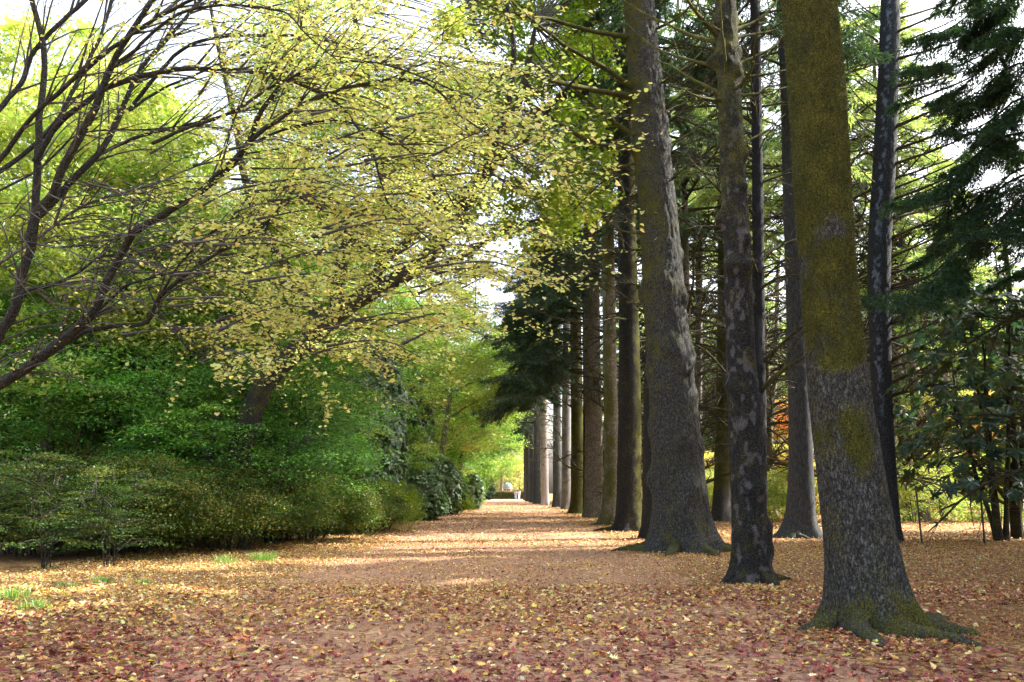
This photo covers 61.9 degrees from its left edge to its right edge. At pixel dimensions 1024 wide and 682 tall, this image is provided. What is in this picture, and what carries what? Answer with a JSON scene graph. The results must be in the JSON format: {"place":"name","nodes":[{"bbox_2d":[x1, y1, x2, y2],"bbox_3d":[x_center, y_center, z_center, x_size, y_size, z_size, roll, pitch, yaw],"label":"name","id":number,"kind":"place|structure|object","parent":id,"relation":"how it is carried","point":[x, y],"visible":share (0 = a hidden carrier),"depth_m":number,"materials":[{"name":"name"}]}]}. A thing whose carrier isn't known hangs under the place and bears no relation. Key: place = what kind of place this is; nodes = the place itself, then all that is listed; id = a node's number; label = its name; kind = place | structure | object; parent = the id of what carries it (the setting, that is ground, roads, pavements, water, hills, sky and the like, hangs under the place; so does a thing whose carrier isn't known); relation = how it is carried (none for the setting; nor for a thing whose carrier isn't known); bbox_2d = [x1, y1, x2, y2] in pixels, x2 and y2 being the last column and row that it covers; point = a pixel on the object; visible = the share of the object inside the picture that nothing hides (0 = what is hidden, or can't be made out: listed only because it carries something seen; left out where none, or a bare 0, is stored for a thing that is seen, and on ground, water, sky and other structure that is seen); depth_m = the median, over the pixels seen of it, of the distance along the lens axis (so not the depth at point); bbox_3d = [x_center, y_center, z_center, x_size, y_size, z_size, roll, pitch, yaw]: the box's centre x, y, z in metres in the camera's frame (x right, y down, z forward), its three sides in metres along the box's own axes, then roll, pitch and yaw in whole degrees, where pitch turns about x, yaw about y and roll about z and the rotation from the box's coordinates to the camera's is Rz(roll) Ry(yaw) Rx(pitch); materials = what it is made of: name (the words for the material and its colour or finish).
{"place":"outdoors","nodes":[
{"label":"outdoors","id":0,"kind":"place"},
{"bbox_2d":[0,494,1023,681],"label":"ground","id":1,"kind":"structure","parent":0,"point":[11,563],"depth_m":15.33,"materials":[{"name":"brown soil"}]},
{"bbox_2d":[0,583,37,599],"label":"grass tuft","id":2,"kind":"object","parent":1,"relation":"on","point":[16,593],"visible":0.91,"depth_m":12.63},
{"bbox_2d":[0,472,58,545],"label":"maple sapling","id":3,"kind":"object","parent":1,"relation":"on","point":[15,496],"visible":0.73,"depth_m":18.34,"materials":[{"name":"green plant"}]},
{"bbox_2d":[12,595,51,610],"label":"grass tuft","id":4,"kind":"object","parent":1,"relation":"on","point":[34,604],"visible":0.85,"depth_m":11.47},
{"bbox_2d":[0,448,163,568],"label":"maple sapling","id":5,"kind":"object","parent":1,"relation":"on","point":[52,537],"visible":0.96,"depth_m":17.83,"materials":[{"name":"green plant"}]},
{"bbox_2d":[0,440,164,552],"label":"azalea shrub","id":6,"kind":"object","parent":1,"relation":"on","point":[88,456],"visible":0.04,"depth_m":24.12,"materials":[{"name":"green plant"}]},
{"bbox_2d":[0,458,176,556],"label":"azalea shrub","id":7,"kind":"object","parent":1,"relation":"on","point":[14,509],"visible":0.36,"depth_m":20.18,"materials":[{"name":"green plant"}]},
{"bbox_2d":[1,255,180,459],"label":"broadleaf tree","id":8,"kind":"object","parent":1,"relation":"on","point":[51,333],"depth_m":32.70,"materials":[{"name":"green plant"}]},
{"bbox_2d":[0,336,219,551],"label":"japanese maple","id":9,"kind":"object","parent":1,"relation":"on","point":[47,436],"visible":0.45,"depth_m":24.25,"materials":[{"name":"green plant"}]},
{"bbox_2d":[38,464,197,566],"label":"maple sapling","id":10,"kind":"object","parent":1,"relation":"on","point":[136,486],"visible":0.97,"depth_m":18.05,"materials":[{"name":"green plant"}]},
{"bbox_2d":[0,256,243,472],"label":"japanese maple","id":11,"kind":"object","parent":1,"relation":"on","point":[37,335],"visible":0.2,"depth_m":25.59,"materials":[{"name":"green plant"}]},
{"bbox_2d":[9,450,241,556],"bbox_3d":[-9.674,4.133,21.869,5.799,2.724,6.722,9,-13,-41],"label":"azalea shrub","id":12,"kind":"object","parent":1,"relation":"on","point":[174,498],"visible":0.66,"depth_m":20.64,"materials":[{"name":"green plant"}]},
{"bbox_2d":[0,334,262,469],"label":"japanese maple","id":13,"kind":"object","parent":1,"relation":"on","point":[37,414],"visible":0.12,"depth_m":26.51,"materials":[{"name":"green plant"}]},
{"bbox_2d":[0,1,267,440],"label":"broadleaf tree","id":14,"kind":"object","parent":1,"relation":"on","point":[8,26],"visible":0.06,"depth_m":33.03,"materials":[{"name":"green plant"}]},
{"bbox_2d":[0,141,297,462],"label":"broadleaf tree","id":15,"kind":"object","parent":1,"relation":"on","point":[143,246],"visible":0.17,"depth_m":26.91,"materials":[{"name":"green plant"}]},
{"bbox_2d":[2,184,314,464],"bbox_3d":[-13.075,0.639,31.201,10.546,13.002,11.210,-6,-12,31],"label":"broadleaf tree","id":16,"kind":"object","parent":1,"relation":"on","point":[119,245],"visible":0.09,"depth_m":29.20,"materials":[{"name":"green plant"}]},
{"bbox_2d":[0,57,321,539],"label":"broadleaf tree","id":17,"kind":"object","parent":1,"relation":"on","point":[10,127],"visible":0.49,"depth_m":26.41,"materials":[{"name":"green plant"}]},
{"bbox_2d":[30,357,348,544],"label":"japanese maple","id":18,"kind":"object","parent":1,"relation":"on","point":[151,426],"visible":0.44,"depth_m":24.33,"materials":[{"name":"green plant"}]},
{"bbox_2d":[72,306,400,484],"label":"japanese maple","id":19,"kind":"object","parent":1,"relation":"on","point":[226,348],"visible":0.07,"depth_m":29.32,"materials":[{"name":"green plant"}]},
{"bbox_2d":[125,457,354,553],"bbox_3d":[-7.947,4.527,23.766,7.042,2.594,5.799,5,-11,-26],"label":"azalea shrub","id":20,"kind":"object","parent":1,"relation":"on","point":[253,507],"visible":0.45,"depth_m":23.23,"materials":[{"name":"green plant"}]},
{"bbox_2d":[249,550,280,561],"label":"grass tuft","id":21,"kind":"object","parent":1,"relation":"on","point":[259,557],"visible":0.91,"depth_m":19.42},
{"bbox_2d":[111,333,433,542],"bbox_3d":[-7.514,3.138,27.299,9.339,6.660,11.074,-1,-10,3],"label":"japanese maple","id":22,"kind":"object","parent":1,"relation":"on","point":[298,452],"visible":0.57,"depth_m":26.32,"materials":[{"name":"green plant"}]},
{"bbox_2d":[171,145,398,456],"bbox_3d":[-11.370,-0.306,38.834,14.378,17.565,12.806,-4,-11,21],"label":"broadleaf tree","id":23,"kind":"object","parent":1,"relation":"on","point":[237,203],"visible":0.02,"depth_m":37.47,"materials":[{"name":"green plant"}]},
{"bbox_2d":[209,249,386,476],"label":"broadleaf tree","id":24,"kind":"object","parent":1,"relation":"on","point":[341,337],"visible":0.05,"depth_m":33.46,"materials":[{"name":"green plant"}]},
{"bbox_2d":[199,398,410,534],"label":"japanese maple","id":25,"kind":"object","parent":1,"relation":"on","point":[364,449],"visible":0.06,"depth_m":31.39,"materials":[{"name":"green plant"}]},
{"bbox_2d":[237,462,391,544],"bbox_3d":[-7.038,5.260,27.952,6.379,2.594,6.722,3,-10,-16],"label":"azalea shrub","id":26,"kind":"object","parent":1,"relation":"on","point":[356,517],"visible":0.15,"depth_m":27.12,"materials":[{"name":"green plant"}]},
{"bbox_2d":[0,0,674,434],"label":"katsura tree","id":27,"kind":"object","parent":1,"relation":"on","point":[336,50],"visible":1,"depth_m":11.40,"materials":[{"name":"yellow plant"}]},
{"bbox_2d":[310,401,381,529],"bbox_3d":[-7.415,5.254,35.748,4.259,5.438,4.225,-8,-13,40],"label":"rhododendron shrub","id":28,"kind":"object","parent":1,"relation":"on","point":[370,471],"visible":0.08,"depth_m":35.08,"materials":[{"name":"green plant"}]},
{"bbox_2d":[239,217,471,410],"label":"broadleaf tree","id":29,"kind":"object","parent":1,"relation":"on","point":[377,310],"depth_m":48.55,"materials":[{"name":"green plant"}]},
{"bbox_2d":[321,469,419,533],"bbox_3d":[-6.396,6.114,32.473,5.219,2.464,6.082,-4,-11,21],"label":"azalea shrub","id":30,"kind":"object","parent":1,"relation":"on","point":[398,507],"visible":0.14,"depth_m":32.42,"materials":[{"name":"green plant"}]},
{"bbox_2d":[331,337,411,493],"bbox_3d":[-6.842,4.127,39.314,4.437,9.063,4.259,2,-10,-11],"label":"rhododendron shrub","id":31,"kind":"object","parent":1,"relation":"on","point":[401,468],"visible":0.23,"depth_m":38.45,"materials":[{"name":"green plant"}]},
{"bbox_2d":[303,284,468,472],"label":"broadleaf tree","id":32,"kind":"object","parent":1,"relation":"on","point":[417,439],"visible":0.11,"depth_m":44.18,"materials":[{"name":"green plant"}]},
{"bbox_2d":[338,476,437,530],"bbox_3d":[-5.584,6.716,35.458,4.910,2.358,5.815,2,-10,-10],"label":"azalea shrub","id":33,"kind":"object","parent":1,"relation":"on","point":[408,497],"visible":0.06,"depth_m":34.63,"materials":[{"name":"green plant"}]},
{"bbox_2d":[203,0,626,528],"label":"maple tree","id":34,"kind":"object","parent":1,"relation":"on","point":[257,398],"visible":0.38,"depth_m":27.46,"materials":[{"name":"green plant"}]},
{"bbox_2d":[399,363,438,477],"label":"rhododendron shrub","id":35,"kind":"object","parent":1,"relation":"on","point":[411,401],"visible":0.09,"depth_m":48.21,"materials":[{"name":"green plant"}]},
{"bbox_2d":[403,455,448,520],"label":"rhododendron shrub","id":36,"kind":"object","parent":1,"relation":"on","point":[430,484],"visible":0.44,"depth_m":45.12,"materials":[{"name":"green plant"}]},
{"bbox_2d":[407,357,490,481],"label":"broadleaf tree","id":37,"kind":"object","parent":1,"relation":"on","point":[450,449],"visible":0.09,"depth_m":64.70,"materials":[{"name":"green plant"}]},
{"bbox_2d":[434,452,468,515],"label":"rhododendron shrub","id":38,"kind":"object","parent":1,"relation":"on","point":[451,474],"visible":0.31,"depth_m":55.59,"materials":[{"name":"green plant"}]},
{"bbox_2d":[381,277,528,454],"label":"broadleaf tree","id":39,"kind":"object","parent":1,"relation":"on","point":[478,358],"visible":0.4,"depth_m":57.27,"materials":[{"name":"green plant"}]},
{"bbox_2d":[447,492,477,514],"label":"azalea shrub","id":40,"kind":"object","parent":1,"relation":"on","point":[467,502],"visible":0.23,"depth_m":56.40,"materials":[{"name":"green plant"}]},
{"bbox_2d":[429,375,495,488],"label":"broadleaf tree","id":41,"kind":"object","parent":1,"relation":"on","point":[485,478],"visible":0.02,"depth_m":81.06,"materials":[{"name":"green plant"}]},
{"bbox_2d":[459,463,485,509],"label":"rhododendron shrub","id":42,"kind":"object","parent":1,"relation":"on","point":[475,484],"visible":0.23,"depth_m":71.03,"materials":[{"name":"green plant"}]},
{"bbox_2d":[409,311,541,475],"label":"broadleaf tree","id":43,"kind":"object","parent":1,"relation":"on","point":[487,468],"visible":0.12,"depth_m":66.52,"materials":[{"name":"green plant"}]},
{"bbox_2d":[454,365,521,486],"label":"broadleaf tree","id":44,"kind":"object","parent":1,"relation":"on","point":[505,462],"visible":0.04,"depth_m":89.75,"materials":[{"name":"green plant"}]},
{"bbox_2d":[482,477,496,500],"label":"rhododendron shrub","id":45,"kind":"object","parent":1,"relation":"on","point":[489,494],"visible":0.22,"depth_m":115.14,"materials":[{"name":"green plant"}]},
{"bbox_2d":[481,446,521,480],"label":"broadleaf tree","id":46,"kind":"object","parent":1,"relation":"on","point":[509,467],"visible":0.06,"depth_m":120.50,"materials":[{"name":"green plant"}]},
{"bbox_2d":[482,419,525,499],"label":"spruce tree","id":47,"kind":"object","parent":1,"relation":"on","point":[524,487],"visible":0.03,"depth_m":136.98,"materials":[{"name":"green plant"}]},
{"bbox_2d":[493,490,523,498],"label":"clipped hedge","id":48,"kind":"object","parent":1,"relation":"on","point":[504,495],"visible":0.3,"depth_m":155.60,"materials":[{"name":"green plant"}]},
{"bbox_2d":[485,405,533,502],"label":"spruce tree","id":49,"kind":"object","parent":1,"relation":"on","point":[531,475],"visible":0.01,"depth_m":113.56,"materials":[{"name":"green plant"}]},
{"bbox_2d":[495,455,523,490],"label":"broadleaf tree","id":50,"kind":"object","parent":1,"relation":"on","point":[510,480],"visible":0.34,"depth_m":256.67,"materials":[{"name":"yellow plant"}]},
{"bbox_2d":[496,418,523,490],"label":"broadleaf tree","id":51,"kind":"object","parent":1,"relation":"on","point":[501,479],"visible":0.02,"depth_m":168.92,"materials":[{"name":"yellow plant"}]},
{"bbox_2d":[0,502,1023,681],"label":"fallen leaves","id":52,"kind":"object","parent":1,"relation":"on","point":[512,641],"depth_m":11.44,"materials":[{"name":"plant"}]},
{"bbox_2d":[501,407,528,500],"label":"spruce tree","id":53,"kind":"object","parent":1,"relation":"on","point":[527,475],"visible":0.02,"depth_m":125.31,"materials":[{"name":"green plant"}]},
{"bbox_2d":[497,329,540,503],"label":"spruce tree","id":54,"kind":"object","parent":1,"relation":"on","point":[537,484],"visible":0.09,"depth_m":102.25,"materials":[{"name":"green plant"}]},
{"bbox_2d":[493,274,551,505],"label":"spruce tree","id":55,"kind":"object","parent":1,"relation":"on","point":[545,501],"visible":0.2,"depth_m":91.84,"materials":[{"name":"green plant"}]},
{"bbox_2d":[476,262,582,506],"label":"spruce tree","id":56,"kind":"object","parent":1,"relation":"on","point":[557,489],"visible":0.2,"depth_m":82.99,"materials":[{"name":"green plant"}]},
{"bbox_2d":[494,179,581,509],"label":"spruce tree","id":57,"kind":"object","parent":1,"relation":"on","point":[565,421],"visible":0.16,"depth_m":73.16,"materials":[{"name":"grey plant"}]},
{"bbox_2d":[469,41,618,517],"bbox_3d":[2.618,-5.261,53.123,10.679,32.120,11.690,0,-10,0],"label":"spruce tree","id":58,"kind":"object","parent":1,"relation":"on","point":[532,389],"visible":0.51,"depth_m":51.32,"materials":[{"name":"green plant"}]},
{"bbox_2d":[471,139,616,513],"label":"spruce tree","id":59,"kind":"object","parent":1,"relation":"on","point":[576,502],"visible":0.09,"depth_m":59.45,"materials":[{"name":"green plant"}]},
{"bbox_2d":[418,0,730,556],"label":"spruce tree","id":60,"kind":"object","parent":1,"relation":"on","point":[681,520],"visible":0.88,"depth_m":23.59,"materials":[{"name":"grey plant"}]},
{"bbox_2d":[582,260,584,511],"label":"spruce tree","id":61,"kind":"object","parent":1,"relation":"on","point":[583,434],"visible":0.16,"depth_m":55.65,"materials":[{"name":"brown plant"}]},
{"bbox_2d":[500,3,720,525],"bbox_3d":[4.796,-6.220,42.053,11.169,30.192,10.319,0,-10,0],"label":"spruce tree","id":62,"kind":"object","parent":1,"relation":"on","point":[606,517],"visible":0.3,"depth_m":40.84,"materials":[{"name":"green plant"}]},
{"bbox_2d":[543,43,714,486],"bbox_3d":[7.052,-4.194,52.519,12.651,29.832,14.382,2,-10,-11],"label":"conifer tree","id":63,"kind":"object","parent":1,"relation":"on","point":[582,277],"visible":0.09,"depth_m":52.44,"materials":[{"name":"green plant"}]},
{"bbox_2d":[515,0,750,531],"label":"spruce tree","id":64,"kind":"object","parent":1,"relation":"on","point":[628,512],"visible":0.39,"depth_m":35.11,"materials":[{"name":"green plant"}]},
{"bbox_2d":[562,233,714,486],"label":"conifer tree","id":65,"kind":"object","parent":1,"relation":"on","point":[638,267],"visible":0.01,"depth_m":66.33,"materials":[{"name":"green plant"}]},
{"bbox_2d":[531,0,750,538],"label":"spruce tree","id":66,"kind":"object","parent":1,"relation":"on","point":[614,7],"visible":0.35,"depth_m":30.95,"materials":[{"name":"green plant"}]},
{"bbox_2d":[554,0,813,503],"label":"conifer tree","id":67,"kind":"object","parent":1,"relation":"on","point":[683,181],"visible":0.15,"depth_m":42.72,"materials":[{"name":"green plant"}]},
{"bbox_2d":[603,81,787,462],"bbox_3d":[12.194,-4.472,55.819,11.588,31.494,13.191,6,-12,-31],"label":"spruce tree","id":68,"kind":"object","parent":1,"relation":"on","point":[701,264],"visible":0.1,"depth_m":54.56,"materials":[{"name":"green plant"}]},
{"bbox_2d":[622,0,792,586],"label":"spruce tree","id":69,"kind":"object","parent":1,"relation":"on","point":[752,553],"visible":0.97,"depth_m":15.76,"materials":[{"name":"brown plant"}]},
{"bbox_2d":[705,466,713,510],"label":"leafy shrub","id":70,"kind":"object","parent":1,"relation":"on","point":[710,494],"visible":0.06,"depth_m":58.67,"materials":[{"name":"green plant"}]},
{"bbox_2d":[640,206,787,485],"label":"conifer tree","id":71,"kind":"object","parent":1,"relation":"on","point":[707,386],"visible":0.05,"depth_m":62.89,"materials":[{"name":"green plant"}]},
{"bbox_2d":[662,0,787,521],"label":"spruce tree","id":72,"kind":"object","parent":1,"relation":"on","point":[721,507],"visible":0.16,"depth_m":45.14,"materials":[{"name":"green plant"}]},
{"bbox_2d":[703,329,778,472],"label":"conifer tree","id":73,"kind":"object","parent":1,"relation":"on","point":[708,430],"visible":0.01,"depth_m":99.72,"materials":[{"name":"green plant"}]},
{"bbox_2d":[703,219,787,470],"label":"conifer tree","id":74,"kind":"object","parent":1,"relation":"on","point":[767,324],"visible":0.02,"depth_m":84.70,"materials":[{"name":"green plant"}]},
{"bbox_2d":[654,0,895,498],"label":"spruce tree","id":75,"kind":"object","parent":1,"relation":"on","point":[756,212],"visible":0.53,"depth_m":26.20,"materials":[{"name":"green plant"}]},
{"bbox_2d":[764,261,787,434],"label":"conifer tree","id":76,"kind":"object","parent":1,"relation":"on","point":[785,389],"depth_m":104.51,"materials":[{"name":"green plant"}]},
{"bbox_2d":[772,271,779,420],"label":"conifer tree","id":77,"kind":"object","parent":1,"relation":"on","point":[778,273],"visible":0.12,"depth_m":57.93,"materials":[{"name":"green plant"}]},
{"bbox_2d":[690,71,862,516],"bbox_3d":[16.571,-4.000,53.623,14.382,29.832,12.651,6,-11,-30],"label":"conifer tree","id":78,"kind":"object","parent":1,"relation":"on","point":[770,405],"visible":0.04,"depth_m":52.21,"materials":[{"name":"green plant"}]},
{"bbox_2d":[773,393,787,481],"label":"autumn tree","id":79,"kind":"object","parent":1,"relation":"on","point":[784,427],"visible":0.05,"depth_m":62.60,"materials":[{"name":"orange plant"}]},
{"bbox_2d":[669,0,910,538],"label":"spruce tree","id":80,"kind":"object","parent":1,"relation":"on","point":[800,519],"visible":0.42,"depth_m":30.50,"materials":[{"name":"grey plant"}]},
{"bbox_2d":[767,466,819,521],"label":"leafy shrub","id":81,"kind":"object","parent":1,"relation":"on","point":[778,499],"visible":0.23,"depth_m":45.17,"materials":[{"name":"green plant"}]},
{"bbox_2d":[774,439,818,515],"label":"autumn shrub","id":82,"kind":"object","parent":1,"relation":"on","point":[782,458],"visible":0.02,"depth_m":53.48,"materials":[{"name":"orange plant"}]},
{"bbox_2d":[690,0,993,511],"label":"conifer tree","id":83,"kind":"object","parent":1,"relation":"on","point":[860,71],"visible":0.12,"depth_m":39.59,"materials":[{"name":"green plant"}]},
{"bbox_2d":[709,0,999,510],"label":"conifer tree","id":84,"kind":"object","parent":1,"relation":"on","point":[869,157],"visible":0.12,"depth_m":45.00,"materials":[{"name":"green plant"}]},
{"bbox_2d":[764,0,987,520],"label":"conifer tree","id":85,"kind":"object","parent":1,"relation":"on","point":[902,155],"visible":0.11,"depth_m":46.79,"materials":[{"name":"green plant"}]},
{"bbox_2d":[780,0,988,648],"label":"spruce tree","id":86,"kind":"object","parent":1,"relation":"on","point":[867,589],"visible":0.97,"depth_m":10.35,"materials":[{"name":"brown plant"}]},
{"bbox_2d":[777,0,1022,521],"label":"conifer tree","id":87,"kind":"object","parent":1,"relation":"on","point":[920,122],"visible":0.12,"depth_m":46.15,"materials":[{"name":"green plant"}]},
{"bbox_2d":[840,0,1023,541],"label":"spruce tree","id":88,"kind":"object","parent":1,"relation":"on","point":[885,149],"visible":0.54,"depth_m":28.36,"materials":[{"name":"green plant"}]},
{"bbox_2d":[896,459,978,522],"bbox_3d":[19.960,7.602,43.509,6.187,3.886,5.975,3,-10,-18],"label":"leafy shrub","id":89,"kind":"object","parent":1,"relation":"on","point":[908,498],"visible":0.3,"depth_m":42.75,"materials":[{"name":"yellow plant"}]},
{"bbox_2d":[860,0,1023,547],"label":"spruce tree","id":90,"kind":"object","parent":1,"relation":"on","point":[973,229],"visible":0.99,"depth_m":23.21,"materials":[{"name":"green plant"}]},
{"bbox_2d":[894,378,1000,520],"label":"tree","id":91,"kind":"object","parent":1,"relation":"on","point":[939,503],"visible":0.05,"depth_m":46.02,"materials":[{"name":"green plant"}]},
{"bbox_2d":[914,453,985,520],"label":"leafy shrub","id":92,"kind":"object","parent":1,"relation":"on","point":[936,508],"visible":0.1,"depth_m":48.18,"materials":[{"name":"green plant"}]},
{"bbox_2d":[883,275,1023,540],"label":"rhododendron tree","id":93,"kind":"object","parent":1,"relation":"on","point":[945,398],"visible":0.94,"depth_m":26.98,"materials":[{"name":"green plant"}]},
{"bbox_2d":[895,166,1011,508],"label":"conifer tree","id":94,"kind":"object","parent":1,"relation":"on","point":[946,377],"visible":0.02,"depth_m":71.06,"materials":[{"name":"green plant"}]},
{"bbox_2d":[907,491,1023,543],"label":"wire fence","id":95,"kind":"object","parent":1,"relation":"on","point":[981,506],"visible":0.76,"depth_m":25.17,"materials":[{"name":"metal"}]},
{"bbox_2d":[931,464,1023,521],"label":"leafy shrub","id":96,"kind":"object","parent":1,"relation":"on","point":[974,517],"visible":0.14,"depth_m":44.63,"materials":[{"name":"green plant"}]},
{"bbox_2d":[932,297,1023,499],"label":"rhododendron tree","id":97,"kind":"object","parent":1,"relation":"on","point":[1016,349],"visible":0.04,"depth_m":33.73,"materials":[{"name":"green plant"}]},
{"bbox_2d":[946,220,1023,538],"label":"tree","id":98,"kind":"object","parent":1,"relation":"on","point":[1016,527],"visible":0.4,"depth_m":27.86,"materials":[{"name":"green plant"}]},
{"bbox_2d":[975,242,1023,432],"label":"conifer tree","id":99,"kind":"object","parent":1,"relation":"on","point":[1014,288],"visible":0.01,"depth_m":98.43,"materials":[{"name":"green plant"}]},
{"bbox_2d":[0,0,1023,493],"label":"sky","id":100,"kind":"structure","parent":0,"point":[132,6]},
{"bbox_2d":[141,500,884,681],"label":"path","id":101,"kind":"structure","parent":0,"point":[370,633],"depth_m":10.06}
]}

